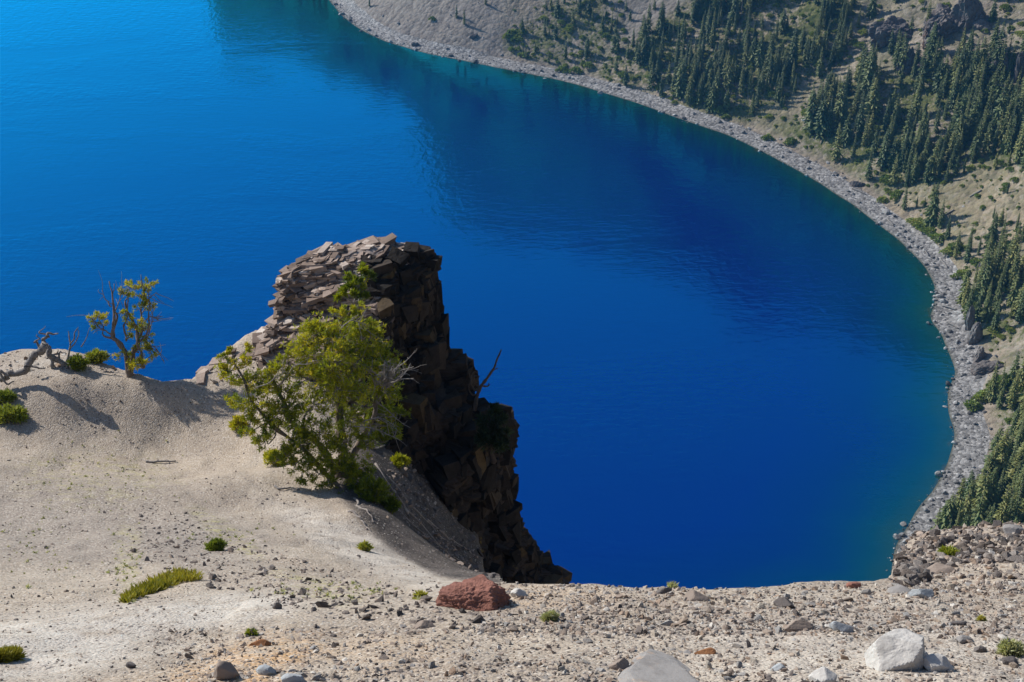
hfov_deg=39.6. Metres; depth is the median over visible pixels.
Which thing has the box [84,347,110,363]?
shrub
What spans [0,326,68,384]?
fallen tree
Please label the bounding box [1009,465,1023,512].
fir tree
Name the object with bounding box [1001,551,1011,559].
stone
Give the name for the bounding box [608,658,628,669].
stone
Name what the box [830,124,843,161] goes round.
fir tree
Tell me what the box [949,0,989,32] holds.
crag
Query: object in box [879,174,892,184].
slope shrub
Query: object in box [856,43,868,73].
fir tree
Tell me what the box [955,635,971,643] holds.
stone
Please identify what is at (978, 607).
stone
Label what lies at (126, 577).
ground herbs
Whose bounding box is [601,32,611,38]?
slope shrub
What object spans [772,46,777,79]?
fir tree
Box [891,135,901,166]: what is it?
fir tree
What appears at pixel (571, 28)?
slope shrub
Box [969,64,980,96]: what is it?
fir tree
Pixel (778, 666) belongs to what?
stone
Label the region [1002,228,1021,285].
fir tree
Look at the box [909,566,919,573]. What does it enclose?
stone
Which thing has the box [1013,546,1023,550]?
stone
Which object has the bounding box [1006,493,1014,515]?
fir tree
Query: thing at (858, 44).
slope shrub
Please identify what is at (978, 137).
fir tree
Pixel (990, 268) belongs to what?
fir tree
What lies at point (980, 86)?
fir tree
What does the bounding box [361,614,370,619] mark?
stone
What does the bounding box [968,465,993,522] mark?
fir tree
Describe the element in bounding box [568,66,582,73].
slope shrub
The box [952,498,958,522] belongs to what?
fir tree
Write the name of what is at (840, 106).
fir tree
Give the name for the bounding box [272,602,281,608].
stone
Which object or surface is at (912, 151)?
fir tree
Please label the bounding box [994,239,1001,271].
fir tree
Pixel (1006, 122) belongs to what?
fir tree
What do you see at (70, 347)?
dead sapling
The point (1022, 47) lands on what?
fir tree
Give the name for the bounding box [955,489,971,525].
fir tree
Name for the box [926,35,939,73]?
fir tree
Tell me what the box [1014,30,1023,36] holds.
slope shrub
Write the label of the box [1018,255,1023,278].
fir tree
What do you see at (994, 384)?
fir tree
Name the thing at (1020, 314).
fir tree
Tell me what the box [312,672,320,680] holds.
stone
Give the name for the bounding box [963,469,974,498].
fir tree
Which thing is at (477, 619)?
stone
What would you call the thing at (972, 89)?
fir tree
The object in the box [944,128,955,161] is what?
fir tree
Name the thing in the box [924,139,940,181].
fir tree
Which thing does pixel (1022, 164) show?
fir tree
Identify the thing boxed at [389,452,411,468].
shrub
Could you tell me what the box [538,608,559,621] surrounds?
plant
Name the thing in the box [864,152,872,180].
fir tree
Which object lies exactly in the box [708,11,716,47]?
fir tree
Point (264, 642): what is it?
stone
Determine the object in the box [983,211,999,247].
fir tree
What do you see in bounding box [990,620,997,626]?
stone
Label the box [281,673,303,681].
stone
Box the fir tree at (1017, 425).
[1013,411,1023,440]
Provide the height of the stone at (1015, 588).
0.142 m
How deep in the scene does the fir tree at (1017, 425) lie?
433.15 m
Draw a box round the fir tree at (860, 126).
[854,92,865,136]
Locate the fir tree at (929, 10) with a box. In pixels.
[925,0,931,20]
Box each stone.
[126,661,135,667]
[184,653,192,658]
[206,582,213,588]
[213,661,237,679]
[249,639,270,645]
[256,664,276,674]
[268,564,275,569]
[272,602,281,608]
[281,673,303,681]
[299,587,306,594]
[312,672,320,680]
[316,601,328,607]
[351,599,357,604]
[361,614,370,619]
[375,595,383,601]
[379,654,388,659]
[413,620,434,628]
[420,595,432,600]
[428,661,434,667]
[448,666,455,674]
[472,615,480,622]
[487,572,496,577]
[487,627,494,632]
[509,626,517,631]
[510,588,526,596]
[560,628,567,634]
[563,622,570,628]
[581,615,588,619]
[583,638,593,642]
[589,598,598,604]
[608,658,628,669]
[634,625,642,634]
[652,630,660,635]
[656,587,671,593]
[659,601,670,606]
[661,620,673,625]
[679,616,687,622]
[683,589,708,600]
[694,647,715,653]
[701,606,710,612]
[706,660,712,668]
[722,672,731,676]
[723,625,730,629]
[732,643,743,647]
[736,661,742,667]
[750,657,758,663]
[754,614,762,620]
[755,602,764,608]
[762,629,773,634]
[770,663,787,670]
[773,597,794,607]
[775,626,782,633]
[784,619,812,631]
[792,609,799,615]
[809,666,836,681]
[829,621,853,632]
[840,654,848,659]
[846,582,861,588]
[861,589,870,594]
[887,585,910,592]
[893,551,905,557]
[895,556,907,560]
[897,563,909,569]
[897,576,907,579]
[900,568,914,575]
[904,580,914,586]
[907,589,933,597]
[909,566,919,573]
[909,574,918,580]
[911,579,919,584]
[913,560,922,565]
[915,540,924,546]
[915,548,923,553]
[918,572,932,580]
[923,653,954,671]
[925,625,931,631]
[927,562,957,573]
[928,536,939,541]
[929,528,940,535]
[935,542,947,547]
[936,552,946,556]
[937,557,946,562]
[940,537,947,543]
[944,536,953,542]
[945,561,957,566]
[946,584,956,588]
[950,620,966,625]
[951,557,962,563]
[952,526,962,529]
[955,551,968,556]
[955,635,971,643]
[957,541,966,546]
[962,536,971,540]
[971,552,982,558]
[973,543,984,548]
[973,646,986,652]
[974,605,985,609]
[975,535,982,541]
[975,548,987,553]
[978,574,985,580]
[979,520,990,526]
[983,552,994,557]
[985,540,995,545]
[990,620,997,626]
[993,520,1002,525]
[994,570,1001,577]
[996,583,1003,589]
[997,614,1006,617]
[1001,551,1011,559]
[1001,656,1018,664]
[1003,524,1023,533]
[1006,555,1023,562]
[1007,533,1017,541]
[1008,581,1016,585]
[1008,585,1017,590]
[1009,550,1018,554]
[1009,563,1016,568]
[1009,662,1018,667]
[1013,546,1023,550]
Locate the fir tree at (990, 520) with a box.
[985,501,995,524]
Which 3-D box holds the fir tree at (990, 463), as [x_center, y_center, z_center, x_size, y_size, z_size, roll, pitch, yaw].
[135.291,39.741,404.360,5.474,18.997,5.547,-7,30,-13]
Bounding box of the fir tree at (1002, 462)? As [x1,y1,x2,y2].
[992,429,1011,494]
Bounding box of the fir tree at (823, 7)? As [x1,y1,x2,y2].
[819,0,825,24]
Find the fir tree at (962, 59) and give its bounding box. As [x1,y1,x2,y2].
[959,42,966,75]
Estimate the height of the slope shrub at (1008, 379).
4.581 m
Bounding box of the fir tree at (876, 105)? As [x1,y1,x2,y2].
[864,76,883,118]
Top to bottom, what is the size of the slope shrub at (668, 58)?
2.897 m
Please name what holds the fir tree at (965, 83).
on the hills
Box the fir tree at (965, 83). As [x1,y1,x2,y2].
[957,70,968,103]
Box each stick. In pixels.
[146,460,175,462]
[274,485,290,489]
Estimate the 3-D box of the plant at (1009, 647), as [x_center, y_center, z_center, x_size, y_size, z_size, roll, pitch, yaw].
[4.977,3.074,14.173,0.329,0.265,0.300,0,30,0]
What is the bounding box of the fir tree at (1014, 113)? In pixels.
[1004,102,1016,133]
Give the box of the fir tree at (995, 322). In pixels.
[990,295,1001,332]
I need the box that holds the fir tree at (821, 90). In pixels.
[818,80,824,104]
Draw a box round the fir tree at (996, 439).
[979,431,999,479]
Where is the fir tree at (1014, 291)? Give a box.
[1005,271,1020,307]
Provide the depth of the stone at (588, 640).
14.69 m
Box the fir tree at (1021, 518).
[1011,498,1023,522]
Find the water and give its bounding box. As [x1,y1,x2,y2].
[0,0,954,589]
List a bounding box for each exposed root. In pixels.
[347,510,373,533]
[353,497,373,521]
[365,465,447,551]
[374,463,465,564]
[388,476,457,550]
[426,518,474,555]
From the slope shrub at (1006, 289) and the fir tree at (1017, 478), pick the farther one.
the slope shrub at (1006, 289)
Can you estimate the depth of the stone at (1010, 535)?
26.32 m
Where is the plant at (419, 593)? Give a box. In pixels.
[412,589,428,598]
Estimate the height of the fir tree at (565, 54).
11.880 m
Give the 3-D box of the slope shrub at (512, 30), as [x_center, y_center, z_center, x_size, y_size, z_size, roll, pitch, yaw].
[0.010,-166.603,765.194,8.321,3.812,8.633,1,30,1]
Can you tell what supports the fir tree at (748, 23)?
on the hills
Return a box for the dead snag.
[468,350,501,410]
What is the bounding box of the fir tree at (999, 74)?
[997,29,1007,80]
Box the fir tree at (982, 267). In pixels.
[975,257,984,289]
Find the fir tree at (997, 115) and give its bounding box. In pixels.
[989,81,1010,133]
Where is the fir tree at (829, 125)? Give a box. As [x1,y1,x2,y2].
[825,93,833,137]
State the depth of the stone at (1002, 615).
16.49 m
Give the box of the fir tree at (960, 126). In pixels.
[950,113,966,148]
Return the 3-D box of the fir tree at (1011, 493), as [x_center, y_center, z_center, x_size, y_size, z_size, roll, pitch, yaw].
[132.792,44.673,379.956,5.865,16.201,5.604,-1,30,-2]
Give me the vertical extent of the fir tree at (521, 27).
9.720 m
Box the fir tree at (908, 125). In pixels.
[899,99,913,149]
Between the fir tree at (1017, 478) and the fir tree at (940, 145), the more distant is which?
the fir tree at (940, 145)
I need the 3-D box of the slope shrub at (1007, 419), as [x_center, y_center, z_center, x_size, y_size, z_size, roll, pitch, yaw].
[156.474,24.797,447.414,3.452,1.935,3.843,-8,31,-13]
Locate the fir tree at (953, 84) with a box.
[948,65,960,101]
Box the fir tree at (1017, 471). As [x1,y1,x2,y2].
[1006,460,1020,492]
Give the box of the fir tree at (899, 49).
[893,33,902,68]
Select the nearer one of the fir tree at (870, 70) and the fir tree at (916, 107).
the fir tree at (916, 107)
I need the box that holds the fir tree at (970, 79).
[967,63,973,91]
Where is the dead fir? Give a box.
[922,20,927,48]
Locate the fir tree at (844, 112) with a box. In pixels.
[840,86,847,126]
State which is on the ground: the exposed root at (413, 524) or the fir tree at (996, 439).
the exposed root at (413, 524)
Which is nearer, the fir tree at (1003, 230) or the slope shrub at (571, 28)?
the fir tree at (1003, 230)
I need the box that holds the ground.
[0,331,1023,681]
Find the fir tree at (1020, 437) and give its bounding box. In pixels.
[1014,420,1023,457]
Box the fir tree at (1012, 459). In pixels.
[1007,439,1017,484]
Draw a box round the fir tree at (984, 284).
[973,247,991,301]
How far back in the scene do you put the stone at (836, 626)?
15.20 m
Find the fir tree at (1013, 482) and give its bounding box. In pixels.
[1002,478,1015,501]
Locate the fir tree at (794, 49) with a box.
[788,22,799,69]
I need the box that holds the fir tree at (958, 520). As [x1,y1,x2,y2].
[954,508,960,525]
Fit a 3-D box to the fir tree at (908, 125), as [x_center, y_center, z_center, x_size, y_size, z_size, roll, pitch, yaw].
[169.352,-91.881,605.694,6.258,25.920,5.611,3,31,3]
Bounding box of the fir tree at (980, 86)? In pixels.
[973,65,984,100]
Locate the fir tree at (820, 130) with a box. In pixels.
[813,94,828,139]
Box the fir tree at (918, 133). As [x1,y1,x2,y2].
[914,120,921,149]
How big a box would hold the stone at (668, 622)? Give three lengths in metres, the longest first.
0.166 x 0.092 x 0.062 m
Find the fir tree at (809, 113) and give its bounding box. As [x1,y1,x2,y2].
[802,85,817,133]
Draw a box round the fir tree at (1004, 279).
[997,256,1008,288]
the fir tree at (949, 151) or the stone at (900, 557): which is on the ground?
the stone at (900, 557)
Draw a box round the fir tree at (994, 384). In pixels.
[988,361,999,402]
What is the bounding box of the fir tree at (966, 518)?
[960,514,969,526]
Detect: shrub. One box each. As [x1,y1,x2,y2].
[0,387,18,404]
[0,403,29,424]
[67,352,90,371]
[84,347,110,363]
[204,537,227,550]
[332,261,377,308]
[356,539,373,550]
[366,349,426,396]
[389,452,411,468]
[502,33,511,38]
[505,28,518,35]
[511,34,522,40]
[538,15,548,19]
[555,64,568,72]
[564,26,573,32]
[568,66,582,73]
[583,61,593,68]
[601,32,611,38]
[617,71,627,76]
[662,55,674,60]
[713,106,724,113]
[761,133,774,140]
[763,113,774,119]
[768,90,775,98]
[786,136,796,144]
[853,41,864,48]
[857,28,867,35]
[876,195,889,203]
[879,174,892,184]
[889,192,900,200]
[892,189,901,195]
[905,217,922,227]
[915,221,929,232]
[921,226,936,234]
[927,232,944,243]
[938,246,953,255]
[947,241,962,250]
[949,272,964,279]
[956,268,971,278]
[963,399,983,412]
[964,164,976,170]
[969,257,982,268]
[969,392,988,403]
[976,389,985,398]
[986,326,1000,336]
[997,334,1005,339]
[997,373,1014,389]
[999,3,1011,10]
[1001,182,1009,188]
[1003,287,1009,292]
[1003,417,1012,423]
[1004,166,1013,171]
[1004,325,1014,332]
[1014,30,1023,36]
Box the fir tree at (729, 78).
[722,52,734,89]
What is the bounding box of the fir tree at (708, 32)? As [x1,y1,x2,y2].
[705,10,712,44]
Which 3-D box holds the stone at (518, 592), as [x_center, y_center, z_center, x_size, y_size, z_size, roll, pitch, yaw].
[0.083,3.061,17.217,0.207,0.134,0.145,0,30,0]
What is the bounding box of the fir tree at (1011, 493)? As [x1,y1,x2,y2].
[1002,485,1014,509]
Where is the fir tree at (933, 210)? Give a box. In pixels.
[922,182,940,226]
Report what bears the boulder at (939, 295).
on the beach
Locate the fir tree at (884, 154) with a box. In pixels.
[875,128,891,168]
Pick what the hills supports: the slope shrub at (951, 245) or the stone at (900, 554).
the slope shrub at (951, 245)
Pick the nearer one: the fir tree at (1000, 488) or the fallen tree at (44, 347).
the fallen tree at (44, 347)
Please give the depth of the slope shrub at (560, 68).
739.62 m
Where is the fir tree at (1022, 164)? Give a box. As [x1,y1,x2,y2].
[1019,151,1023,170]
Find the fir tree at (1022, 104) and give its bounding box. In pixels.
[1017,87,1023,118]
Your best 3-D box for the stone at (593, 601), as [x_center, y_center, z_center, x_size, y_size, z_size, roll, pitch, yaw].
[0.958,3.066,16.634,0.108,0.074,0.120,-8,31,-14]
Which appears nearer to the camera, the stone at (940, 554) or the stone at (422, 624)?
the stone at (422, 624)
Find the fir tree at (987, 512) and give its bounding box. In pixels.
[985,505,991,519]
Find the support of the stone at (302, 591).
on the ground
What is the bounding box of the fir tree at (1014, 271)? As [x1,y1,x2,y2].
[1006,243,1021,286]
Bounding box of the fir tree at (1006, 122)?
[997,99,1012,144]
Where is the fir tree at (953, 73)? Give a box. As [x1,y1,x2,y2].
[947,52,961,91]
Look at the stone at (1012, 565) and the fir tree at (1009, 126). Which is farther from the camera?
the fir tree at (1009, 126)
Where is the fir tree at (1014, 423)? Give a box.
[1008,404,1019,436]
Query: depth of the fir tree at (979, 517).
373.76 m
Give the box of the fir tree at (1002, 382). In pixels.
[996,363,1006,400]
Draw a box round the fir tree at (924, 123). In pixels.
[913,110,932,156]
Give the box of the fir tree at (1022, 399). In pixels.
[1019,396,1023,411]
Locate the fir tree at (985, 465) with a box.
[978,454,990,477]
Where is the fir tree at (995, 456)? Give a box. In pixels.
[985,442,998,473]
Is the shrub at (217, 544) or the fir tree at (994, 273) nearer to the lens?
the shrub at (217, 544)
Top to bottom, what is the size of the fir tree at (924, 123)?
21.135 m
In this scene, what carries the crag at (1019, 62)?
on the hills
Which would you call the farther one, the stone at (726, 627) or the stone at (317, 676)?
the stone at (726, 627)
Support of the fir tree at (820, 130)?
on the hills
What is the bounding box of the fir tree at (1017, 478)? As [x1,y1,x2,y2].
[1011,473,1018,501]
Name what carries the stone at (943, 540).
on the ground
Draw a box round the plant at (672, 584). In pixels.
[667,580,678,588]
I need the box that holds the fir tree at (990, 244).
[981,230,994,267]
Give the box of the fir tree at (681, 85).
[673,60,687,98]
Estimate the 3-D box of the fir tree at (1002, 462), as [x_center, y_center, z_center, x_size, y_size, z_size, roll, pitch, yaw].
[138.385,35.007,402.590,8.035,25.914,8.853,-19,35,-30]
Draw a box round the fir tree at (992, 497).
[970,468,1000,516]
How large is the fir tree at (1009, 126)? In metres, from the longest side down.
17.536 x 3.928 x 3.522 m
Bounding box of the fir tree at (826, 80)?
[823,72,828,92]
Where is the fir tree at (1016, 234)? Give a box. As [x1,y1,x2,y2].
[1009,222,1020,254]
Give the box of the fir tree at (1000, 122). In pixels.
[993,109,1003,145]
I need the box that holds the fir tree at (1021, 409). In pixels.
[1010,405,1023,427]
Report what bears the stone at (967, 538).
on the ground
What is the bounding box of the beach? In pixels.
[329,0,989,573]
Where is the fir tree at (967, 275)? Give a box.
[955,265,972,303]
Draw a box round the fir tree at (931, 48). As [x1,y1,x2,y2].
[924,22,939,70]
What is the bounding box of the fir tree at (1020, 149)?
[1013,125,1023,163]
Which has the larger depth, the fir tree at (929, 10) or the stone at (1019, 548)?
the fir tree at (929, 10)
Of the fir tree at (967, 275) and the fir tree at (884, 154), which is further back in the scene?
the fir tree at (884, 154)
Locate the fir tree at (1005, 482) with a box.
[1000,472,1008,501]
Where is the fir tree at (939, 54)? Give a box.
[934,37,944,70]
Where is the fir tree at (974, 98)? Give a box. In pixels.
[969,82,977,118]
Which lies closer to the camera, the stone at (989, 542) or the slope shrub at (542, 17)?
the stone at (989, 542)
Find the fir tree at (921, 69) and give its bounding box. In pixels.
[914,51,927,90]
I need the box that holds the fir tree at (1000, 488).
[996,467,1004,506]
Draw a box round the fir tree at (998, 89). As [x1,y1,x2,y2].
[991,66,1005,112]
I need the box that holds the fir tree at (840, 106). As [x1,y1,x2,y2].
[832,74,850,126]
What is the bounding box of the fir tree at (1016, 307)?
[1010,283,1023,315]
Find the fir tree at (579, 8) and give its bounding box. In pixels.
[577,0,581,14]
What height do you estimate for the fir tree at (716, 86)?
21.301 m
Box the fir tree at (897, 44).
[891,30,901,63]
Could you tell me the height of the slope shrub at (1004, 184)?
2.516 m
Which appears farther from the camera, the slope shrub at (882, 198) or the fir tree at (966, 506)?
the slope shrub at (882, 198)
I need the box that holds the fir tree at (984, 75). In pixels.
[978,57,987,91]
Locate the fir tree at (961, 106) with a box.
[948,91,967,139]
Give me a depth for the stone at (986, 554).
23.27 m
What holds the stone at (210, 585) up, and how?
on the ground
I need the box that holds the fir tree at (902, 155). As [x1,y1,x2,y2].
[897,131,908,170]
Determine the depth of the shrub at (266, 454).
36.36 m
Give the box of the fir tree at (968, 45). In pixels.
[963,31,973,67]
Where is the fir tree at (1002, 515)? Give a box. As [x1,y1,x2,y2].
[993,482,1010,522]
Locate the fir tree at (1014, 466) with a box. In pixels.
[1005,442,1023,485]
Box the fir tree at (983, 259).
[976,234,992,280]
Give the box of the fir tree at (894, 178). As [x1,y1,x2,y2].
[888,154,898,185]
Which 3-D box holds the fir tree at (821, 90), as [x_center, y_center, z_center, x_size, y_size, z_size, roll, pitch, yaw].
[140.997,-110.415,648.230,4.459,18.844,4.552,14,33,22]
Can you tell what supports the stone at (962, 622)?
on the ground
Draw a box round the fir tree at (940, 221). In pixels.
[937,198,945,228]
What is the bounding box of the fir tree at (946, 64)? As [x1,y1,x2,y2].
[935,55,949,86]
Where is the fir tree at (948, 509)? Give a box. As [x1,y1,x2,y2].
[930,492,956,529]
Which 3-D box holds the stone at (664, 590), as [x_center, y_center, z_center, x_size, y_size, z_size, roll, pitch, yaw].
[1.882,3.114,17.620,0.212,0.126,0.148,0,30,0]
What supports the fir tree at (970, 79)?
on the hills
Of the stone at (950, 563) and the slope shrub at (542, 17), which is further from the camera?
the slope shrub at (542, 17)
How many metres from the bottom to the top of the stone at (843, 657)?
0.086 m
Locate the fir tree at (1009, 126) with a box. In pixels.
[1003,116,1011,150]
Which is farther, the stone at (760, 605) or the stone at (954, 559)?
the stone at (954, 559)
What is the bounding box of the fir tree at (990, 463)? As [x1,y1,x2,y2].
[986,454,994,475]
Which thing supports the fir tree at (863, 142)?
on the hills
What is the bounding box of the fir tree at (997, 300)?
[993,276,1002,309]
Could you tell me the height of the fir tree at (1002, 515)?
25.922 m
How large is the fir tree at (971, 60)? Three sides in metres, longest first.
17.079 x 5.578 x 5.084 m
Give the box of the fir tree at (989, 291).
[982,279,992,310]
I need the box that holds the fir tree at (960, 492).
[954,478,966,517]
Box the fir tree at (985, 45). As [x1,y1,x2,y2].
[977,37,988,69]
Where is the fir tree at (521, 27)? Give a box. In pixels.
[520,18,525,34]
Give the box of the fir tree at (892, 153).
[886,138,896,169]
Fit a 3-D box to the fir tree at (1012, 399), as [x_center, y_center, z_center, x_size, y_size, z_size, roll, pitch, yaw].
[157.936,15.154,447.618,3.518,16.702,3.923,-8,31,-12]
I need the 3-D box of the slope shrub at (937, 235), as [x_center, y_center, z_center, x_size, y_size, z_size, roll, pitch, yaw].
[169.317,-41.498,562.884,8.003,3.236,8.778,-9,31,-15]
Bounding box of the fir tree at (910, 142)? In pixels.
[906,130,914,159]
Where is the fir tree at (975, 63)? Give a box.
[971,41,980,85]
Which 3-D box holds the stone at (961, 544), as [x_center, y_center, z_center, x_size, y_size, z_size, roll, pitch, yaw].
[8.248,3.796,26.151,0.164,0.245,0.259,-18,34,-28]
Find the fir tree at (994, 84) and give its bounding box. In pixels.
[986,68,998,103]
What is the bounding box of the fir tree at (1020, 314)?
[1014,291,1023,323]
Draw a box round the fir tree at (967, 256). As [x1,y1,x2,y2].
[962,233,972,263]
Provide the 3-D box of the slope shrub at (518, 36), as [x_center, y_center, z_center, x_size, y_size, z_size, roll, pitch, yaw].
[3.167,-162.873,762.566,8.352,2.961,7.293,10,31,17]
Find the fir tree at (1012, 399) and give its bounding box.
[1006,370,1019,410]
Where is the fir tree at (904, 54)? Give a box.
[895,31,908,74]
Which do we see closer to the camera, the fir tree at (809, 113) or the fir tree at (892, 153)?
the fir tree at (892, 153)
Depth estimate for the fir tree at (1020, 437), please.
421.50 m
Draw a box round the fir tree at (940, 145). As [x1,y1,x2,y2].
[935,131,942,164]
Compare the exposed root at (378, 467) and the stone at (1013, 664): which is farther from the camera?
the exposed root at (378, 467)
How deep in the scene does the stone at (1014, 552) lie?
22.89 m
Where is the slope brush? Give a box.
[428,0,1023,416]
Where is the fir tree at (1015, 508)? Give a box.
[1009,479,1023,521]
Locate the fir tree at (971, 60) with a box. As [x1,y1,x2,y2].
[968,45,976,73]
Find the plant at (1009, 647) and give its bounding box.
[994,637,1023,657]
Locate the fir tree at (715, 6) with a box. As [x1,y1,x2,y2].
[711,0,720,17]
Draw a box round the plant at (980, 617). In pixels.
[975,614,986,620]
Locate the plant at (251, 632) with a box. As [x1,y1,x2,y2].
[244,627,258,636]
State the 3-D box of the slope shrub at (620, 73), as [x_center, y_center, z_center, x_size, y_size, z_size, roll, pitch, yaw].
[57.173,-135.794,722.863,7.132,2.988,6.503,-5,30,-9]
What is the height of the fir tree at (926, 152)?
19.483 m
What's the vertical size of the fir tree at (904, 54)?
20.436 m
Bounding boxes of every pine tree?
[67,270,172,377]
[214,298,411,493]
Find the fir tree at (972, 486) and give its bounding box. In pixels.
[961,479,974,510]
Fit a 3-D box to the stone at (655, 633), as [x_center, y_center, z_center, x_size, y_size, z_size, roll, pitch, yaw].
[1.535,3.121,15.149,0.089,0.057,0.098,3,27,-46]
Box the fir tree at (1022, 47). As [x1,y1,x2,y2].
[1019,34,1023,52]
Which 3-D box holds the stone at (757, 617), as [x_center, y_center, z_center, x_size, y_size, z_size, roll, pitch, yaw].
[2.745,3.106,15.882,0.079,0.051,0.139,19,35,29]
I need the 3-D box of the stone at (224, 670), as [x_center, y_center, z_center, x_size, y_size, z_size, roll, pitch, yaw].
[-2.682,3.103,13.277,0.247,0.242,0.177,15,33,24]
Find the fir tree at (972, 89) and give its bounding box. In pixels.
[964,77,975,112]
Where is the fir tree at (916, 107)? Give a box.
[912,76,922,118]
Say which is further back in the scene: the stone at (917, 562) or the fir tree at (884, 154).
the fir tree at (884, 154)
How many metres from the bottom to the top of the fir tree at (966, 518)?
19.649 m
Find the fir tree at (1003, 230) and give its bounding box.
[997,213,1006,243]
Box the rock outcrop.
[195,233,571,584]
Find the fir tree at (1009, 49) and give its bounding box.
[1003,40,1012,75]
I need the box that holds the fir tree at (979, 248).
[977,235,981,254]
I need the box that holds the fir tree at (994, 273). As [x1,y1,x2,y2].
[991,264,996,292]
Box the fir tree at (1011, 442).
[1008,431,1014,460]
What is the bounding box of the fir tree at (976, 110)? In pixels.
[966,88,983,135]
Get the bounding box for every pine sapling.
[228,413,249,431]
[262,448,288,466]
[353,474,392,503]
[380,492,401,513]
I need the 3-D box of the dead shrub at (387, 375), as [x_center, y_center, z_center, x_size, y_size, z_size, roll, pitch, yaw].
[-2.754,0.684,34.519,1.660,1.342,1.477,-25,39,-37]
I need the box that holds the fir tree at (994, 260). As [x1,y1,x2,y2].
[989,253,997,286]
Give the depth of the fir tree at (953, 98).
604.92 m
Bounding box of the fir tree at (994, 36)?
[988,18,999,51]
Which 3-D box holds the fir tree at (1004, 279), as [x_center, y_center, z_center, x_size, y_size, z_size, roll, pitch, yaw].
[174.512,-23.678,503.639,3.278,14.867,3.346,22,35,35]
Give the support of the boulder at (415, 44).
on the beach
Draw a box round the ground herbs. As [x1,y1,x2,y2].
[0,430,420,602]
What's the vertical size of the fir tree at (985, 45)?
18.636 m
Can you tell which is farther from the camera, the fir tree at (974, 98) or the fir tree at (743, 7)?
the fir tree at (743, 7)
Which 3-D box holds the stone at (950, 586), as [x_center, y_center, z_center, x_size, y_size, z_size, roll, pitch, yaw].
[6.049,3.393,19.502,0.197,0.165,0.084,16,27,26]
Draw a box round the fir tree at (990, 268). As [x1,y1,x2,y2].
[975,249,994,297]
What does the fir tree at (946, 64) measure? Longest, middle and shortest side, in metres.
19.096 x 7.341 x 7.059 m
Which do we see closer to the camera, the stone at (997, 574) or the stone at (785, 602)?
the stone at (785, 602)
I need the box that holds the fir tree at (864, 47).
[855,42,866,75]
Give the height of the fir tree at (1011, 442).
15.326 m
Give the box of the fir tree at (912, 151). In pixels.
[906,139,915,164]
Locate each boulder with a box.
[411,42,419,45]
[436,574,510,610]
[470,34,477,39]
[617,649,699,681]
[864,628,924,670]
[882,209,889,214]
[893,534,901,539]
[935,294,943,297]
[935,471,941,476]
[965,305,974,330]
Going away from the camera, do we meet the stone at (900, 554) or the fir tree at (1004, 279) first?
the stone at (900, 554)
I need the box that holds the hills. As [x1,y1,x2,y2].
[353,0,1023,473]
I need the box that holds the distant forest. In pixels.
[515,0,1023,502]
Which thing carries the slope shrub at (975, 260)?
on the hills
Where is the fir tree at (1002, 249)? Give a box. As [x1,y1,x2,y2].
[995,228,1007,268]
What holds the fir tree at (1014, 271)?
on the hills
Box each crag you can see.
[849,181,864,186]
[867,15,912,48]
[896,47,918,74]
[916,58,927,74]
[922,3,956,44]
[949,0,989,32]
[967,322,982,344]
[970,360,1003,375]
[972,19,991,30]
[973,346,986,362]
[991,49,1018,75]
[1013,51,1023,82]
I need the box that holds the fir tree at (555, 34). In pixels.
[552,23,559,39]
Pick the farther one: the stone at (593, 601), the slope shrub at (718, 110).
the slope shrub at (718, 110)
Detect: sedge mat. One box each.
[0,644,27,663]
[116,566,203,602]
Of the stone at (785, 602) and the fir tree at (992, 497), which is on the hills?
the fir tree at (992, 497)
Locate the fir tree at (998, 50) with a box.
[988,20,1004,74]
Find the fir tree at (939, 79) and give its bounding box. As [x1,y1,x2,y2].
[932,58,943,94]
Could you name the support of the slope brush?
on the hills
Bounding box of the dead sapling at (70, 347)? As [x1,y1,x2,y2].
[57,327,89,361]
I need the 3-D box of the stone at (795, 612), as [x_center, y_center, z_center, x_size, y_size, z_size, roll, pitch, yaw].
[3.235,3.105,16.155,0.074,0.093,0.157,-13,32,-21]
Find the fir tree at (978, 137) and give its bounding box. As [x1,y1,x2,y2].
[968,118,982,159]
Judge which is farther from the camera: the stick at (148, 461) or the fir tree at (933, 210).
the fir tree at (933, 210)
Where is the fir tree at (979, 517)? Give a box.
[969,489,987,525]
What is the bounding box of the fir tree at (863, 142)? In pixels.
[861,114,868,146]
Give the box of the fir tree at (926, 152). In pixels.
[921,131,930,169]
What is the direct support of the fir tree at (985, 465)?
on the hills
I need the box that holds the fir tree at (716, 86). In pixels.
[714,66,720,103]
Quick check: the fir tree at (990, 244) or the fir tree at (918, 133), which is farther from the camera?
the fir tree at (918, 133)
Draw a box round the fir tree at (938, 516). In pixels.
[934,509,940,527]
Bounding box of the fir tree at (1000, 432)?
[989,421,1004,454]
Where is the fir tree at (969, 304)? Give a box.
[963,283,974,319]
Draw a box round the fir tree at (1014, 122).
[1004,114,1017,151]
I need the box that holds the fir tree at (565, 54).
[563,42,567,59]
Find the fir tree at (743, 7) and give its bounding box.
[737,0,746,9]
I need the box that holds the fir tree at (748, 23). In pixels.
[746,7,751,42]
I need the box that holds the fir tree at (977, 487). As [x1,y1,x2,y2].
[974,467,984,496]
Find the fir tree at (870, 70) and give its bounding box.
[860,45,878,96]
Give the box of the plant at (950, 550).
[937,544,959,555]
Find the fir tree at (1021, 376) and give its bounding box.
[1015,359,1023,386]
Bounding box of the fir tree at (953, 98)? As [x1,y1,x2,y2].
[948,73,958,109]

